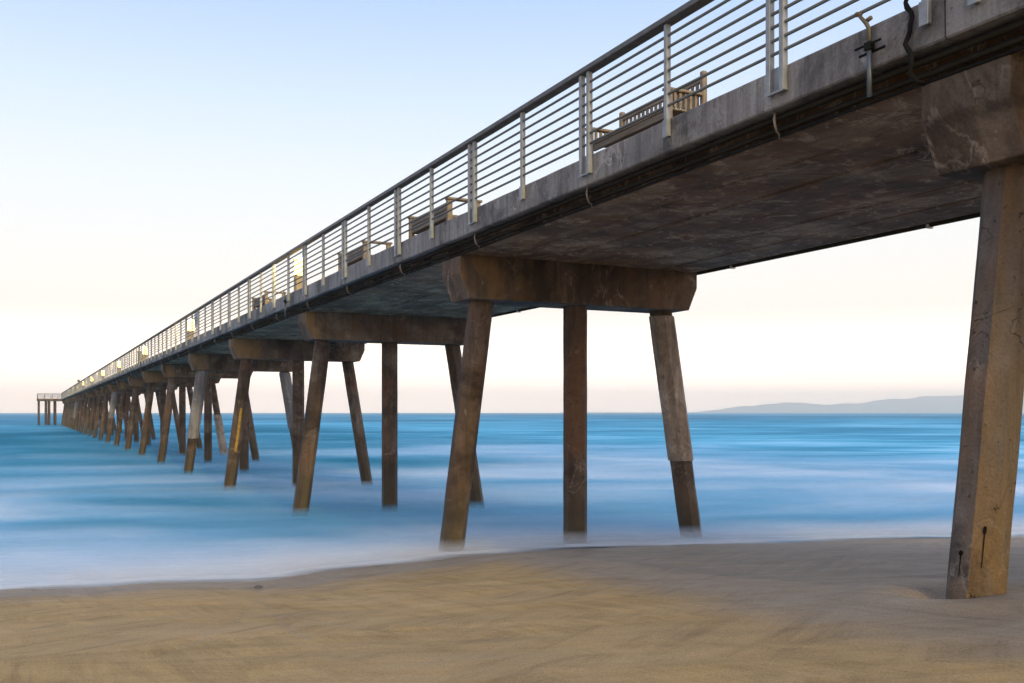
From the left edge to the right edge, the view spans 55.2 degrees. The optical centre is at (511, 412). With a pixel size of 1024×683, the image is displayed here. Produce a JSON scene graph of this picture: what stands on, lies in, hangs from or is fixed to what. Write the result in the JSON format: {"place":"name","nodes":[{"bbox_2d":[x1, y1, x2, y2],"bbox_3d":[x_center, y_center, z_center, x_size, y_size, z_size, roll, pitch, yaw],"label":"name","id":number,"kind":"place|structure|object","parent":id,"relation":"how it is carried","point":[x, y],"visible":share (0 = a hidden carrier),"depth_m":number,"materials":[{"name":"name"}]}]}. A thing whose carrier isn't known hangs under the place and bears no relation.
{"place":"outdoors","nodes":[
{"label":"outdoors","id":0,"kind":"place"},
{"bbox_2d":[0,0,979,412],"label":"sky","id":1,"kind":"structure","parent":0,"point":[156,156],"materials":[{"name":"white"}]},
{"bbox_2d":[0,534,1023,682],"bbox_3d":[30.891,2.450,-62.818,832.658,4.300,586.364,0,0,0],"label":"beach","id":2,"kind":"structure","parent":0,"point":[865,610],"depth_m":7.58,"materials":[{"name":"beige sand"}]},
{"bbox_2d":[37,0,1023,598],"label":"pier","id":3,"kind":"structure","parent":2,"relation":"on","point":[947,148],"depth_m":14.23,"materials":[{"name":"concrete"}]},
{"bbox_2d":[37,393,58,397],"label":"head railing","id":4,"kind":"object","parent":3,"relation":"on","point":[52,394],"visible":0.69,"depth_m":222.69,"materials":[{"name":"metal"}]},
{"bbox_2d":[187,319,194,339],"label":"bollard lamp","id":5,"kind":"object","parent":3,"relation":"on","point":[189,337],"visible":0.32,"depth_m":46.31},
{"bbox_2d":[194,312,196,336],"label":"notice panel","id":6,"kind":"object","parent":3,"relation":"on","point":[195,324],"visible":0.29,"depth_m":43.83,"materials":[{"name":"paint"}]},
{"bbox_2d":[252,291,286,309],"bbox_3d":[-8.111,-3.542,32.675,0.700,0.745,2.100,0,0,-26],"label":"bench","id":7,"kind":"object","parent":3,"relation":"on","point":[264,302],"visible":0.36,"depth_m":32.43,"materials":[{"name":"brown wood"}]},
{"bbox_2d":[283,290,287,315],"bbox_3d":[-6.275,-3.035,27.115,0.083,0.749,0.280,0,0,-26],"label":"standpipe","id":8,"kind":"object","parent":3,"relation":"attached to","point":[285,301],"visible":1,"depth_m":27.10,"materials":[{"name":"metal"}]},
{"bbox_2d":[293,256,301,290],"bbox_3d":[-5.989,-3.795,27.701,0.420,1.250,0.420,0,0,-26],"label":"bollard lamp","id":9,"kind":"object","parent":3,"relation":"on","point":[298,286],"visible":0.32,"depth_m":27.55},
{"bbox_2d":[338,240,392,270],"bbox_3d":[-3.522,-3.542,23.342,0.700,0.745,2.100,0,0,-26],"label":"bench","id":10,"kind":"object","parent":3,"relation":"on","point":[358,258],"visible":0.38,"depth_m":22.78,"materials":[{"name":"brown wood"}]},
{"bbox_2d":[408,197,482,237],"bbox_3d":[-1.315,-3.542,18.855,0.700,0.745,2.100,0,0,-26],"label":"bench","id":11,"kind":"object","parent":3,"relation":"on","point":[437,221],"visible":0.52,"depth_m":18.41,"materials":[{"name":"brown wood"}]},
{"bbox_2d":[61,0,980,398],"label":"railing","id":12,"kind":"object","parent":3,"relation":"attached to","point":[777,80],"visible":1,"depth_m":13.40,"materials":[{"name":"metal"}]},
{"bbox_2d":[63,18,1023,399],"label":"service pipe","id":13,"kind":"object","parent":3,"relation":"hanging from","point":[967,44],"visible":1,"depth_m":10.22,"materials":[{"name":"black metal"}]},
{"bbox_2d":[585,70,706,153],"bbox_3d":[1.663,-3.635,12.464,0.605,0.930,1.900,0,0,-26],"label":"bench","id":14,"kind":"object","parent":3,"relation":"on","point":[687,104],"visible":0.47,"depth_m":12.11,"materials":[{"name":"brown wood"}]},
{"bbox_2d":[365,212,980,343],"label":"drain pipe","id":15,"kind":"object","parent":3,"relation":"hanging from","point":[931,225],"visible":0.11,"depth_m":15.64,"materials":[{"name":"black metal"}]},
{"bbox_2d":[854,11,885,96],"bbox_3d":[3.006,-3.035,8.243,0.083,0.749,0.280,0,0,-26],"label":"standpipe","id":16,"kind":"object","parent":3,"relation":"attached to","point":[868,46],"visible":1,"depth_m":8.23,"materials":[{"name":"metal"}]},
{"bbox_2d":[903,0,925,85],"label":"black cable","id":17,"kind":"object","parent":3,"relation":"hanging from","point":[908,50],"visible":1,"depth_m":7.87,"materials":[{"name":"rubber"}]},
{"bbox_2d":[0,413,1023,589],"bbox_3d":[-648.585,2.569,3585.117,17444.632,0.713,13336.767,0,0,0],"label":"sea","id":18,"kind":"structure","parent":0,"point":[77,508],"depth_m":34.98,"materials":[{"name":"blue liquid"}]},
{"bbox_2d":[560,394,1023,412],"bbox_3d":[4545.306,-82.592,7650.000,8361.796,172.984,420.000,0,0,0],"label":"hills","id":19,"kind":"structure","parent":0,"point":[937,404],"depth_m":7523.69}
]}

